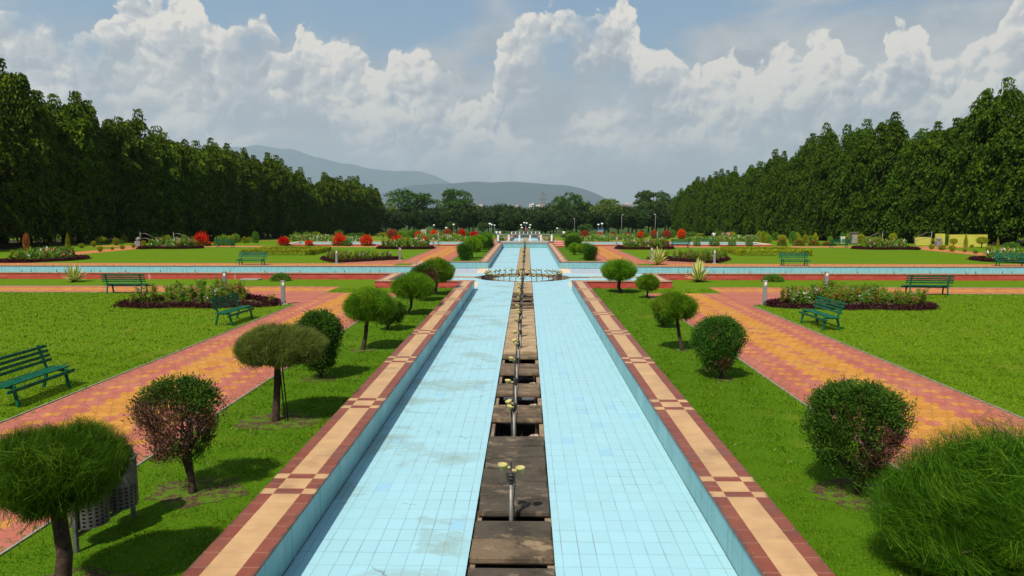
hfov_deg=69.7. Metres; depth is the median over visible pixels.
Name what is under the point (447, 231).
red shrub
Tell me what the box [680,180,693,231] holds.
mast tree
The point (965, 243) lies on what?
clipped shrub
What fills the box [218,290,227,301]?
balsam plant
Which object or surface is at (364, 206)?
mast tree
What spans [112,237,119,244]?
clipped shrub
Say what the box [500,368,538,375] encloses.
cover slab
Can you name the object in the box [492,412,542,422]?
cover slab
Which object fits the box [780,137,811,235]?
mast tree
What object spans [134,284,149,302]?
balsam plant
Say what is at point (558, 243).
red steps
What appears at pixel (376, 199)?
mast tree
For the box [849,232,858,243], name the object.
litter drum
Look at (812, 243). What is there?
flowering shrub
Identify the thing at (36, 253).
bed planting
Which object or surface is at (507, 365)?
cover slab
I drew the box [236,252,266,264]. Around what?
park bench
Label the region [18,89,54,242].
mast tree
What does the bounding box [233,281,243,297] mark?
balsam plant
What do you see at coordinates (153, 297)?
balsam plant
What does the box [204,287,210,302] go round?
balsam plant
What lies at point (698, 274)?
agave
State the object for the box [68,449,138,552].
litter bin
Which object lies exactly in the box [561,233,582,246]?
cypress shrub
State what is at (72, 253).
balsam plant
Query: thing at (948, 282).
park bench
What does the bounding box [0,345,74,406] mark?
park bench
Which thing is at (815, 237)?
topiary
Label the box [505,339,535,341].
cover slab
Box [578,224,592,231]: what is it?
park tree
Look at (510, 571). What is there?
cover slab
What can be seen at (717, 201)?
mast tree
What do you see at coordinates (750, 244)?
ball shrub
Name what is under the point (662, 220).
park tree
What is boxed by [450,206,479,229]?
park tree
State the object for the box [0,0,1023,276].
sky
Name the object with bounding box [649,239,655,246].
balsam plant
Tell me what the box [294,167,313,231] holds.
mast tree
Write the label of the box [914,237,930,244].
buff wall
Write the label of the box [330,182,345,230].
mast tree
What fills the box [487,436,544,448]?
cover slab
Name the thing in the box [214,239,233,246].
park bench
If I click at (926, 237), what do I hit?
handrail
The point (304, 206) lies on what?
mast tree
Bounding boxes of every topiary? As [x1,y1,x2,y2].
[120,234,127,242]
[149,232,159,240]
[251,231,259,242]
[759,231,767,242]
[766,234,771,242]
[770,232,779,240]
[788,230,797,243]
[801,233,808,242]
[812,231,817,240]
[858,233,864,243]
[889,233,896,239]
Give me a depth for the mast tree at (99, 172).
88.48 m
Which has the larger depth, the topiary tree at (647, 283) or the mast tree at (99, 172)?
the mast tree at (99, 172)
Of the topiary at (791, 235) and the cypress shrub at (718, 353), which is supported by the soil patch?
the cypress shrub at (718, 353)
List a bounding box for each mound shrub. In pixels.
[397,229,403,236]
[403,229,412,237]
[410,230,421,237]
[560,230,577,237]
[635,232,649,237]
[668,229,676,237]
[684,231,697,237]
[715,231,725,236]
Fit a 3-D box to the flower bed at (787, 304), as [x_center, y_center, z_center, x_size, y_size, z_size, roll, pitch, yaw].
[13.078,0.479,30.026,6.766,0.360,5.400,0,6,1]
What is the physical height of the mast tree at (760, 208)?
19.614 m
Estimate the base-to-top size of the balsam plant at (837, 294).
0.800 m
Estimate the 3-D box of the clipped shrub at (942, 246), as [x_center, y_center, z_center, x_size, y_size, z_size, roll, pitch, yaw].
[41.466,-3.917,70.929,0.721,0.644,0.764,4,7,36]
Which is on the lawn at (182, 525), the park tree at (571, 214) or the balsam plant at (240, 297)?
the park tree at (571, 214)
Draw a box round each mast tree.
[0,58,57,245]
[0,104,35,247]
[0,166,19,243]
[17,91,73,244]
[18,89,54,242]
[32,227,71,242]
[46,93,95,242]
[56,93,109,242]
[67,90,119,242]
[95,116,148,241]
[104,109,158,242]
[122,137,168,242]
[139,125,184,237]
[147,144,192,236]
[161,131,206,237]
[182,140,213,237]
[197,142,228,240]
[201,137,233,240]
[211,150,242,237]
[221,146,242,235]
[223,143,256,239]
[228,162,262,238]
[243,155,267,238]
[248,152,276,238]
[255,163,277,236]
[263,154,295,237]
[266,155,288,237]
[277,169,299,236]
[284,178,307,234]
[288,167,305,236]
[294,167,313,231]
[304,179,320,231]
[307,177,329,234]
[308,195,322,233]
[318,172,336,234]
[321,172,340,234]
[321,185,347,234]
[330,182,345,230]
[335,177,350,233]
[338,176,355,234]
[343,175,363,233]
[345,176,358,233]
[345,188,357,234]
[351,176,365,233]
[360,188,366,232]
[362,184,371,233]
[362,184,377,234]
[364,187,374,234]
[364,188,381,234]
[367,184,383,234]
[379,198,385,232]
[669,196,680,228]
[672,188,684,232]
[677,194,685,229]
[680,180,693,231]
[684,176,700,231]
[688,182,699,232]
[692,177,704,235]
[693,187,706,235]
[697,175,711,235]
[699,171,717,235]
[705,168,724,232]
[706,177,721,232]
[711,170,729,233]
[719,166,737,231]
[719,172,742,231]
[722,177,740,234]
[728,185,743,234]
[729,173,749,235]
[737,161,763,234]
[742,162,765,234]
[746,168,766,234]
[754,170,768,231]
[755,149,780,235]
[762,155,790,234]
[767,151,792,235]
[775,153,797,237]
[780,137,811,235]
[788,133,815,237]
[795,135,820,236]
[799,136,827,239]
[803,122,842,239]
[807,140,838,238]
[820,145,843,238]
[827,124,864,236]
[832,119,875,238]
[838,130,882,241]
[860,119,901,238]
[862,111,912,242]
[876,131,924,241]
[896,131,939,240]
[902,121,942,238]
[905,128,928,241]
[913,117,965,236]
[937,100,998,238]
[948,97,1014,240]
[962,77,1023,243]
[994,94,1023,241]
[997,228,1023,243]
[1014,137,1023,244]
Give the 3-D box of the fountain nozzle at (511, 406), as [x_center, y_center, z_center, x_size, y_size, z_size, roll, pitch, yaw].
[-0.030,2.478,12.562,0.190,1.330,0.218,-5,8,-42]
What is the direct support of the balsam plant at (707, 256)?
on the flower bed at (722, 260)
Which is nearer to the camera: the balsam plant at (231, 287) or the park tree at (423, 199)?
the balsam plant at (231, 287)
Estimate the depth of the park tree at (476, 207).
304.11 m
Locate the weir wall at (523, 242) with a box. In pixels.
[502,242,546,242]
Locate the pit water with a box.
[497,376,537,435]
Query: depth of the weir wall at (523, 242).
77.96 m
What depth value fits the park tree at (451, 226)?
238.95 m
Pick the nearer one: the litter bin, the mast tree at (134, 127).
the litter bin
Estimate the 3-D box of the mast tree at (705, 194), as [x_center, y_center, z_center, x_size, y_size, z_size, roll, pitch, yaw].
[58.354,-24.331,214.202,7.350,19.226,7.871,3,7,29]
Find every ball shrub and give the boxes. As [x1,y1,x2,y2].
[693,241,700,245]
[709,241,720,245]
[728,241,735,245]
[745,240,752,245]
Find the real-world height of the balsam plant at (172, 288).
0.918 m
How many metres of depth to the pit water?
14.93 m
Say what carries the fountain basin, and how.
on the lawn at (182, 525)
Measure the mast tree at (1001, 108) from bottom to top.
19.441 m
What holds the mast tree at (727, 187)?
on the leaf litter
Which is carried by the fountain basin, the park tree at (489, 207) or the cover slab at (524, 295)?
the cover slab at (524, 295)
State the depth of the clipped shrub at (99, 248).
68.00 m
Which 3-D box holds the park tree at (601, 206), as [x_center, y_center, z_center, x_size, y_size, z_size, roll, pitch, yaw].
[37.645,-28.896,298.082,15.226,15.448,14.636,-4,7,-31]
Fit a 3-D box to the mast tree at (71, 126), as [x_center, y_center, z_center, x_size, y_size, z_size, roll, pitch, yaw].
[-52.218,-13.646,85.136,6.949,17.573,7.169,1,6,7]
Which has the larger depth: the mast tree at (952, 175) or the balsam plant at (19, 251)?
the mast tree at (952, 175)
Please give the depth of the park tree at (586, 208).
304.78 m
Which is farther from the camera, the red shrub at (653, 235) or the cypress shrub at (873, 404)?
the red shrub at (653, 235)
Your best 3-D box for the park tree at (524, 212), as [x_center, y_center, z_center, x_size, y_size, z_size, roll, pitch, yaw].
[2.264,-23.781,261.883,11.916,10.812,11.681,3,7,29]
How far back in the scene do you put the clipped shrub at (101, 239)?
81.66 m
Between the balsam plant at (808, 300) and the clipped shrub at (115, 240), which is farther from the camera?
the clipped shrub at (115, 240)
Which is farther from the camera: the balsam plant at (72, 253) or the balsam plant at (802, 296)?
the balsam plant at (72, 253)
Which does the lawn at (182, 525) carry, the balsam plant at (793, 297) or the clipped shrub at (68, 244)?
the clipped shrub at (68, 244)
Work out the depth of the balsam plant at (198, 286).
31.48 m
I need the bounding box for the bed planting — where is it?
[14,233,1023,259]
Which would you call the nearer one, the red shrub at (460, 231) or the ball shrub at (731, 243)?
the ball shrub at (731, 243)
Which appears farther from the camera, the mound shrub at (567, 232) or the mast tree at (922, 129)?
the mound shrub at (567, 232)
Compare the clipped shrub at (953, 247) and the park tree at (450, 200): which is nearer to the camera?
the clipped shrub at (953, 247)
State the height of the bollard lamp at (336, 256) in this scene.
0.984 m
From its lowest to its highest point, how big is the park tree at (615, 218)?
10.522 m
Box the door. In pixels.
[852,235,857,242]
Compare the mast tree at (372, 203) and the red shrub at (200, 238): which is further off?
the mast tree at (372, 203)
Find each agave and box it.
[63,262,85,281]
[649,246,668,264]
[685,257,715,281]
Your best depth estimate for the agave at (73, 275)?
38.72 m
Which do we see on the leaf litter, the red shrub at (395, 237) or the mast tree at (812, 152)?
the mast tree at (812, 152)
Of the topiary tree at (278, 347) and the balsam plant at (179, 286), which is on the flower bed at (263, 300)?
the balsam plant at (179, 286)
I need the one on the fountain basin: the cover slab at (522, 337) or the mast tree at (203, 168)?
the cover slab at (522, 337)
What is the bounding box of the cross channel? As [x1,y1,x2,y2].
[288,242,771,245]
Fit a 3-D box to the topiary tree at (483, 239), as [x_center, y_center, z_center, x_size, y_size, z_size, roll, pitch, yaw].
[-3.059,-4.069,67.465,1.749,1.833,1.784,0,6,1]
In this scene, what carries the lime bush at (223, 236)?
on the lawn at (182, 525)
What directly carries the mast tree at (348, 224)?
on the leaf litter
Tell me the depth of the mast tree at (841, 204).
118.53 m
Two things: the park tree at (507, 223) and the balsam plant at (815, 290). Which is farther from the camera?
the park tree at (507, 223)
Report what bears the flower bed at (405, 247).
on the lawn at (182, 525)
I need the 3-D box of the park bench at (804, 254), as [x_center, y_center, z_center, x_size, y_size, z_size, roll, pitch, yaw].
[19.324,-1.983,50.361,2.050,0.911,0.675,0,6,3]
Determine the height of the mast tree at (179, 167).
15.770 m
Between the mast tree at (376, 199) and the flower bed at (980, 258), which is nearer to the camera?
the flower bed at (980, 258)
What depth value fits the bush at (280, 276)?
39.34 m
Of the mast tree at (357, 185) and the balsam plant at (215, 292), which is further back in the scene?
the mast tree at (357, 185)
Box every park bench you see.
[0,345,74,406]
[100,274,150,293]
[210,292,254,325]
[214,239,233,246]
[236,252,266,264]
[670,239,690,247]
[698,239,716,241]
[778,252,810,265]
[799,296,845,329]
[828,239,850,247]
[900,275,954,295]
[993,252,1023,265]
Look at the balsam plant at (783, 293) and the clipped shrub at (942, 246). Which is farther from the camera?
the clipped shrub at (942, 246)
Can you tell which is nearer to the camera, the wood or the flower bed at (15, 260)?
the flower bed at (15, 260)
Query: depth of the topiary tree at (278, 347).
12.59 m
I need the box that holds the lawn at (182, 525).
[0,223,1023,575]
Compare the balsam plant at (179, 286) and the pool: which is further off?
the pool
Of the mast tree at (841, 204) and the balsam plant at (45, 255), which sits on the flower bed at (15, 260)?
the balsam plant at (45, 255)
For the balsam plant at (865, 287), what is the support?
on the flower bed at (787, 304)
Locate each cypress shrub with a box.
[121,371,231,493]
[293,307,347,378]
[375,299,407,329]
[408,262,439,300]
[455,242,472,260]
[482,233,494,249]
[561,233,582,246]
[580,243,599,260]
[650,307,674,327]
[688,311,752,378]
[794,373,920,493]
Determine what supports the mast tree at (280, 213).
on the leaf litter
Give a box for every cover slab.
[458,276,475,277]
[466,568,554,575]
[469,538,553,564]
[472,521,551,540]
[477,496,550,516]
[479,481,548,497]
[481,468,546,483]
[484,457,545,469]
[485,446,544,458]
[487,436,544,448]
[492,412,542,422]
[493,405,541,413]
[496,389,539,396]
[497,383,539,388]
[500,363,537,368]
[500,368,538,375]
[502,354,537,359]
[503,349,536,353]
[504,345,536,348]
[505,336,535,338]
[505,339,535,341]
[505,342,536,345]
[506,330,535,332]
[506,333,535,335]
[507,325,535,327]
[507,328,535,331]
[508,318,534,320]
[508,321,534,322]
[508,323,534,324]
[509,310,533,312]
[509,312,534,314]
[509,314,533,315]
[509,316,534,319]
[511,302,533,304]
[511,305,533,308]
[512,294,532,296]
[512,297,532,300]
[513,291,532,293]
[588,276,604,277]
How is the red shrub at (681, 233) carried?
on the lawn at (182, 525)
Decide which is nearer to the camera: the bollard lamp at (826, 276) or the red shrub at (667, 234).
the bollard lamp at (826, 276)
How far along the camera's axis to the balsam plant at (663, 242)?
71.96 m
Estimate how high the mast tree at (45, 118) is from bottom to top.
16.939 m
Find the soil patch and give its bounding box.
[46,348,894,575]
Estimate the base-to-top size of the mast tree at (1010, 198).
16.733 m
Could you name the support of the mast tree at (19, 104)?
on the leaf litter
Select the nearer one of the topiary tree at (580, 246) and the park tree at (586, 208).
the topiary tree at (580, 246)
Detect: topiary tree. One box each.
[0,389,144,575]
[229,321,328,421]
[341,285,399,349]
[389,271,436,314]
[421,255,456,294]
[462,235,482,257]
[472,234,487,251]
[567,242,577,254]
[575,242,589,253]
[600,256,638,292]
[634,273,662,298]
[643,290,699,350]
[852,410,1023,575]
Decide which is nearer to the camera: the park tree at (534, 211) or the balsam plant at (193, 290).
the balsam plant at (193, 290)
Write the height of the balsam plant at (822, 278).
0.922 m
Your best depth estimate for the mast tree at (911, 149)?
101.05 m
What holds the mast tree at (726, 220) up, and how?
on the leaf litter
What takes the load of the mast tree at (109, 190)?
on the leaf litter
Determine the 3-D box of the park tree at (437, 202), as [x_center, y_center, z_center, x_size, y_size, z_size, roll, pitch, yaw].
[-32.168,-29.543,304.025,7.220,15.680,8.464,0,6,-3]
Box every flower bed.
[0,254,91,262]
[111,290,283,308]
[136,245,203,248]
[320,255,401,262]
[376,245,435,248]
[614,245,674,249]
[646,256,731,262]
[759,291,939,310]
[851,245,920,249]
[966,255,1023,263]
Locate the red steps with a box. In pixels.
[554,241,565,246]
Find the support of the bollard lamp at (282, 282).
on the lawn at (182, 525)
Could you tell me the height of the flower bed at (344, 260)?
0.388 m
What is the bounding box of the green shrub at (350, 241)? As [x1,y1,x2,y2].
[343,240,352,245]
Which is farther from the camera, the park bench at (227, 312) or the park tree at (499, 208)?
the park tree at (499, 208)
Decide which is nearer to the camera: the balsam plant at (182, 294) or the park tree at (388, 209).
the balsam plant at (182, 294)
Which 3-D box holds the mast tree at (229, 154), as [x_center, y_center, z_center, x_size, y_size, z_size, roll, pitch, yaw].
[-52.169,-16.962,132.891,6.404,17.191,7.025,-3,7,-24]
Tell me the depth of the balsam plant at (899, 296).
28.91 m
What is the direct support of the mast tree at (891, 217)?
on the leaf litter
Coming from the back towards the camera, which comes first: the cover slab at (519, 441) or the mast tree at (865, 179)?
the mast tree at (865, 179)
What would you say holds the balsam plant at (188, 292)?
on the flower bed at (263, 300)
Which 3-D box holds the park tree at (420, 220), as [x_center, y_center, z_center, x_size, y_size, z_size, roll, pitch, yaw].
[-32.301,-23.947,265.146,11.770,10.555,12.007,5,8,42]
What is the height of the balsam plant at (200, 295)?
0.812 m
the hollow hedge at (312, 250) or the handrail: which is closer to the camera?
the hollow hedge at (312, 250)
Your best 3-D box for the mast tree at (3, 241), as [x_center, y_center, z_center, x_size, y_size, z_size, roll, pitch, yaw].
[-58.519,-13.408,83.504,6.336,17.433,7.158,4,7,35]
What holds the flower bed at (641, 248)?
on the lawn at (182, 525)
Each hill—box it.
[381,181,619,208]
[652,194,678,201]
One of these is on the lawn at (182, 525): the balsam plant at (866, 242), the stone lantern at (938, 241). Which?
the stone lantern at (938, 241)
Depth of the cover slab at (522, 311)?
28.14 m
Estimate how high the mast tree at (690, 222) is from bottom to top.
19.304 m
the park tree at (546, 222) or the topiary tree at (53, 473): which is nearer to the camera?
the topiary tree at (53, 473)
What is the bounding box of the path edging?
[0,247,1023,555]
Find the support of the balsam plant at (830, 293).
on the flower bed at (787, 304)
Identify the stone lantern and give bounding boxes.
[134,237,142,246]
[934,237,942,246]
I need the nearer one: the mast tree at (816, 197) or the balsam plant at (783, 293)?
the balsam plant at (783, 293)
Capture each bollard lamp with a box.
[222,271,226,282]
[280,280,287,304]
[334,250,338,263]
[712,250,716,263]
[760,280,767,304]
[824,271,828,283]
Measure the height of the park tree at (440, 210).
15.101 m
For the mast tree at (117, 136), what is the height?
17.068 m
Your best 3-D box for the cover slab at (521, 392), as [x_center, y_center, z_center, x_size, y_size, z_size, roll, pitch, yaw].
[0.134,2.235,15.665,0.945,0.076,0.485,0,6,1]
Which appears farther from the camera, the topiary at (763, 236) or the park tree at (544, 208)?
the park tree at (544, 208)
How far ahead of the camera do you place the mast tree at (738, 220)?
180.59 m
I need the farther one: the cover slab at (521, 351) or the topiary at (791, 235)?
the topiary at (791, 235)
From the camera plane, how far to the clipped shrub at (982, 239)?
74.55 m
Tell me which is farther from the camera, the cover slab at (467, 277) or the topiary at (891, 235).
the topiary at (891, 235)
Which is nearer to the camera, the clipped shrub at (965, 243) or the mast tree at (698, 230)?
the clipped shrub at (965, 243)
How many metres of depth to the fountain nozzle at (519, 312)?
24.20 m
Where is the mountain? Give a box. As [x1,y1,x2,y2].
[222,145,451,193]
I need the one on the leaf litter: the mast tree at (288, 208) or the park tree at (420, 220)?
the mast tree at (288, 208)
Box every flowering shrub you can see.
[777,238,786,245]
[792,239,804,245]
[807,240,819,245]
[820,241,835,245]
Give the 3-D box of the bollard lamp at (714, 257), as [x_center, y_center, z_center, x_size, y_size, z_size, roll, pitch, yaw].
[14.454,-2.218,52.485,0.380,0.984,0.370,1,6,14]
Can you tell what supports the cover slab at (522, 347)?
on the fountain basin
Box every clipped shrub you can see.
[22,232,29,250]
[65,234,70,248]
[96,237,106,244]
[96,246,102,251]
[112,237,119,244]
[938,245,945,249]
[945,234,948,244]
[949,238,957,244]
[949,245,955,251]
[963,234,967,247]
[975,236,988,247]
[1001,241,1021,249]
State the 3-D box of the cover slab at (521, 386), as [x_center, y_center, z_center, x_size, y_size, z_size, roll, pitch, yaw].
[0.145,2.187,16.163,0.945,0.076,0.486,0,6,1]
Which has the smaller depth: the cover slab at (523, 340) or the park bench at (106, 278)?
the cover slab at (523, 340)
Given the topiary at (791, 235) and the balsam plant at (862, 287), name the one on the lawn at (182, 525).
the topiary at (791, 235)
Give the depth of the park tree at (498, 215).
273.72 m
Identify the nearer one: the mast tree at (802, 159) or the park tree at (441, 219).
the mast tree at (802, 159)
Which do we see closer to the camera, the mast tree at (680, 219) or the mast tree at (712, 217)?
the mast tree at (712, 217)
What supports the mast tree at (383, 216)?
on the leaf litter
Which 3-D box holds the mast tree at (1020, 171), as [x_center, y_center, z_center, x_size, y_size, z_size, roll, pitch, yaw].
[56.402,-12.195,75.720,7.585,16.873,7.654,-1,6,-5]
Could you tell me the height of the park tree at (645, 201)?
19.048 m
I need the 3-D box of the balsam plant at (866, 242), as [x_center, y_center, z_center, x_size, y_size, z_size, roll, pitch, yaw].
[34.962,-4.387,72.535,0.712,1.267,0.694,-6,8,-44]
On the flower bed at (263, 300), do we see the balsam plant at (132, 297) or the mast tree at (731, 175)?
the balsam plant at (132, 297)
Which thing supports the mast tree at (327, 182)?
on the leaf litter
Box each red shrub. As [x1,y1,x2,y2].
[192,231,212,245]
[277,236,289,245]
[305,240,312,245]
[332,231,346,245]
[359,234,372,245]
[386,229,397,238]
[391,235,404,239]
[443,229,452,233]
[458,229,465,237]
[469,231,478,235]
[580,230,589,236]
[637,231,643,238]
[650,230,656,238]
[662,229,670,238]
[676,229,685,238]
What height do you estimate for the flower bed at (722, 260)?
0.384 m
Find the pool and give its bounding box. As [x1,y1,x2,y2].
[505,235,544,240]
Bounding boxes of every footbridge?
[496,234,552,242]
[511,231,539,233]
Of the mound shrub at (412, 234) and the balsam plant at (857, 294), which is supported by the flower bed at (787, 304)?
the balsam plant at (857, 294)
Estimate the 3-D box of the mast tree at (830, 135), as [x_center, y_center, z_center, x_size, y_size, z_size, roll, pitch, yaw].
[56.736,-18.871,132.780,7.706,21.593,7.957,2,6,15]
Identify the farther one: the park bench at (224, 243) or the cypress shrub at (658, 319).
the park bench at (224, 243)
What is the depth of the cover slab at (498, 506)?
9.54 m
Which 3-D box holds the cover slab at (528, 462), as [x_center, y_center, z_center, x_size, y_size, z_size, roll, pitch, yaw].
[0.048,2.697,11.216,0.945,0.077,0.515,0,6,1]
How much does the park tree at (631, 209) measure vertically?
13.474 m
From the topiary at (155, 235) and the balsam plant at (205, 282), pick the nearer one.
the balsam plant at (205, 282)
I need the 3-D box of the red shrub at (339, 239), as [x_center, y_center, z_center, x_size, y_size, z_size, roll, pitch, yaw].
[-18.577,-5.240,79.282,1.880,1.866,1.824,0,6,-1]
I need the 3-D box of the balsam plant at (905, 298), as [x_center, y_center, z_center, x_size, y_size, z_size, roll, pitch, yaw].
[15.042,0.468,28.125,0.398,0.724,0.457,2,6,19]
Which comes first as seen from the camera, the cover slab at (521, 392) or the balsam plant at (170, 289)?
the cover slab at (521, 392)
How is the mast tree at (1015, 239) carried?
on the leaf litter
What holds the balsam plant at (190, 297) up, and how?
on the flower bed at (263, 300)
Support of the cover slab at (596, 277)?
on the fountain basin
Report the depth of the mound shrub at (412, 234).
162.48 m
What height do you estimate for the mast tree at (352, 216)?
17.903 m
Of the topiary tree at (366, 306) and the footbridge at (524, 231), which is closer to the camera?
the topiary tree at (366, 306)
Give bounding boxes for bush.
[212,233,233,245]
[269,272,291,281]
[761,274,785,281]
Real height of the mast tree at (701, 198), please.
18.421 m
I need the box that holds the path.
[0,238,1023,552]
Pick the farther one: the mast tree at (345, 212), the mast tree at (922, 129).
the mast tree at (345, 212)
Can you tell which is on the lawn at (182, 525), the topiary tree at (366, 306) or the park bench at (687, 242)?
the park bench at (687, 242)
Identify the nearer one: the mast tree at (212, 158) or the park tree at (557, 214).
the mast tree at (212, 158)
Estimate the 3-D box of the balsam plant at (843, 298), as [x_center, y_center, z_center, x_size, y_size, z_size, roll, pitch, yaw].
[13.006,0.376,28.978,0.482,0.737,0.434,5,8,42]
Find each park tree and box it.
[379,201,399,232]
[383,210,414,234]
[384,188,433,229]
[408,207,435,229]
[428,198,440,229]
[428,207,446,228]
[428,209,455,231]
[439,188,473,233]
[446,221,456,230]
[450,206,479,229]
[460,199,480,231]
[470,207,497,231]
[477,222,488,231]
[479,204,504,231]
[492,203,517,233]
[492,210,507,231]
[498,213,526,233]
[503,207,532,233]
[525,208,544,233]
[526,211,566,235]
[528,204,554,232]
[544,203,569,232]
[546,210,562,233]
[548,191,586,230]
[552,206,578,230]
[568,208,595,229]
[578,201,595,212]
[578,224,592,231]
[589,198,621,233]
[589,211,608,229]
[603,207,635,233]
[621,204,641,231]
[628,209,650,231]
[632,190,672,230]
[644,206,671,230]
[653,196,672,229]
[666,209,676,234]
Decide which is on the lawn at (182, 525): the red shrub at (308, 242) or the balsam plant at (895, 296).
the red shrub at (308, 242)
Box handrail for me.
[915,231,931,242]
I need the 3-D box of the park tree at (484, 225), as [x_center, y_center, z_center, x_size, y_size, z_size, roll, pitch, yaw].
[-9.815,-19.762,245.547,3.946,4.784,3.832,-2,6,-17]
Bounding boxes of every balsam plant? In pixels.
[18,250,24,259]
[41,249,48,258]
[69,246,74,256]
[129,291,136,302]
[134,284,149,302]
[148,283,158,297]
[150,291,155,302]
[163,291,172,301]
[165,285,172,299]
[169,280,182,298]
[172,281,183,297]
[176,287,188,301]
[177,286,187,301]
[185,288,191,300]
[186,292,192,301]
[189,284,196,299]
[194,280,202,291]
[195,276,206,287]
[196,288,204,304]
[197,283,206,303]
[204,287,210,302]
[209,285,219,300]
[218,280,225,291]
[218,282,225,290]
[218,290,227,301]
[229,282,235,296]
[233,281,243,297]
[238,293,246,302]
[241,284,250,295]
[268,294,275,300]
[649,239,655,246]
[661,237,666,246]
[704,249,710,260]
[780,286,789,302]
[786,286,790,301]
[790,285,797,301]
[790,289,796,303]
[796,285,804,301]
[799,287,812,303]
[803,287,812,303]
[810,283,823,298]
[810,284,817,300]
[821,277,832,287]
[822,287,838,298]
[825,293,832,302]
[830,288,842,303]
[835,282,847,295]
[840,288,846,301]
[843,287,856,305]
[853,287,861,300]
[855,282,867,296]
[858,292,864,302]
[860,283,871,294]
[862,291,870,303]
[864,237,869,246]
[867,286,874,302]
[868,237,875,247]
[873,287,883,304]
[880,290,892,306]
[891,291,899,303]
[893,291,902,304]
[901,292,911,304]
[908,293,919,304]
[914,292,921,304]
[918,287,928,303]
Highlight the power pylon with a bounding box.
[538,191,546,205]
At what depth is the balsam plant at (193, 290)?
30.67 m
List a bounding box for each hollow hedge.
[240,245,330,254]
[720,246,812,255]
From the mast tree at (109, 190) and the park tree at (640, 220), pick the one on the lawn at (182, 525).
the park tree at (640, 220)
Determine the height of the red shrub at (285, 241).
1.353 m
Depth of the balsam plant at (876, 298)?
28.70 m
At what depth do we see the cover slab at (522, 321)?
25.48 m
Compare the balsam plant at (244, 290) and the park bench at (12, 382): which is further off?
the balsam plant at (244, 290)
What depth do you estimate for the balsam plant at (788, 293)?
29.82 m
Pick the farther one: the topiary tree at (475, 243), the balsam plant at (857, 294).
the topiary tree at (475, 243)
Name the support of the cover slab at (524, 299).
on the fountain basin
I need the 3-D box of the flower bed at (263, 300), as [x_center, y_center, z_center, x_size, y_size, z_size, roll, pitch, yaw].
[-12.319,0.430,30.605,6.671,0.377,5.492,0,6,1]
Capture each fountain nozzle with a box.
[498,462,524,565]
[505,371,518,402]
[505,395,517,435]
[509,352,519,403]
[512,336,519,382]
[513,325,521,363]
[514,318,521,336]
[516,306,522,324]
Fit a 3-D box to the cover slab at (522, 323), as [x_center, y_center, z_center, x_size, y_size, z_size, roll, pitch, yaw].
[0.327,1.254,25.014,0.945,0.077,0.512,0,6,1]
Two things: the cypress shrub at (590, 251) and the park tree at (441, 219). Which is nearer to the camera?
the cypress shrub at (590, 251)
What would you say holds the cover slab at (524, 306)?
on the fountain basin
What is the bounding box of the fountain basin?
[0,243,1023,575]
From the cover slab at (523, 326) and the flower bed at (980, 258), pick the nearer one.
the cover slab at (523, 326)
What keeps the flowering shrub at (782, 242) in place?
on the lawn at (182, 525)
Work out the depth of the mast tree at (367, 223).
241.45 m
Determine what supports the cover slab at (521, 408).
on the fountain basin
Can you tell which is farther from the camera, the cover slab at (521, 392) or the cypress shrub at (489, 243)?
the cypress shrub at (489, 243)
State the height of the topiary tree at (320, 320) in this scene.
1.714 m
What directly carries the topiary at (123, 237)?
on the lawn at (182, 525)
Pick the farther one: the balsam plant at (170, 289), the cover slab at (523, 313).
the balsam plant at (170, 289)
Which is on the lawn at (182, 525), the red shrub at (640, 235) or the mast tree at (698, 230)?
the red shrub at (640, 235)
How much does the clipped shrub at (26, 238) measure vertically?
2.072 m
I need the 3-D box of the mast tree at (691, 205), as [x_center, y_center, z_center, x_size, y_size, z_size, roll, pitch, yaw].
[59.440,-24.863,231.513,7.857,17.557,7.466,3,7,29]
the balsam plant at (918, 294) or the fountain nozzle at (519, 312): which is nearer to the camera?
the fountain nozzle at (519, 312)
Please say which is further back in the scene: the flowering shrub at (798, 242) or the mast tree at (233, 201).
the mast tree at (233, 201)
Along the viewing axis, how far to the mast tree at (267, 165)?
147.65 m
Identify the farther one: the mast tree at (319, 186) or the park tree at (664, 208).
the park tree at (664, 208)
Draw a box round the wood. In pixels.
[381,206,672,231]
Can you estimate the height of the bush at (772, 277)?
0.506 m
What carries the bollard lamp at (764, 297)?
on the lawn at (182, 525)
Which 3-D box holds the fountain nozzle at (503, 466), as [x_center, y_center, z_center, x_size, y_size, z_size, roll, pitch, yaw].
[-0.005,2.828,9.202,0.338,1.330,0.135,0,6,1]
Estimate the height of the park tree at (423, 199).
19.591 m
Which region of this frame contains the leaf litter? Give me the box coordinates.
[0,235,1023,249]
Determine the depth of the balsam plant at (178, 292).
29.05 m
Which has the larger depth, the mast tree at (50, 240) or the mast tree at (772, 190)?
the mast tree at (772, 190)
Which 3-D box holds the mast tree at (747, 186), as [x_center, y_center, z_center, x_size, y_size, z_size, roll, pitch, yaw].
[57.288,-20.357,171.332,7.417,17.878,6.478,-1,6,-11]
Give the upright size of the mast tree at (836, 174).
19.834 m
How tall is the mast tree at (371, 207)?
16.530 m
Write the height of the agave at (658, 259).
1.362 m
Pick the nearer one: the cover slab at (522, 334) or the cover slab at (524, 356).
the cover slab at (524, 356)
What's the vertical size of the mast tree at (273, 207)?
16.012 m
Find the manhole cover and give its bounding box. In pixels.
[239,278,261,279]
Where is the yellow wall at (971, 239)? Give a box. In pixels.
[934,234,987,246]
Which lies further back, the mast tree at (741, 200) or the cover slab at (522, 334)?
the mast tree at (741, 200)

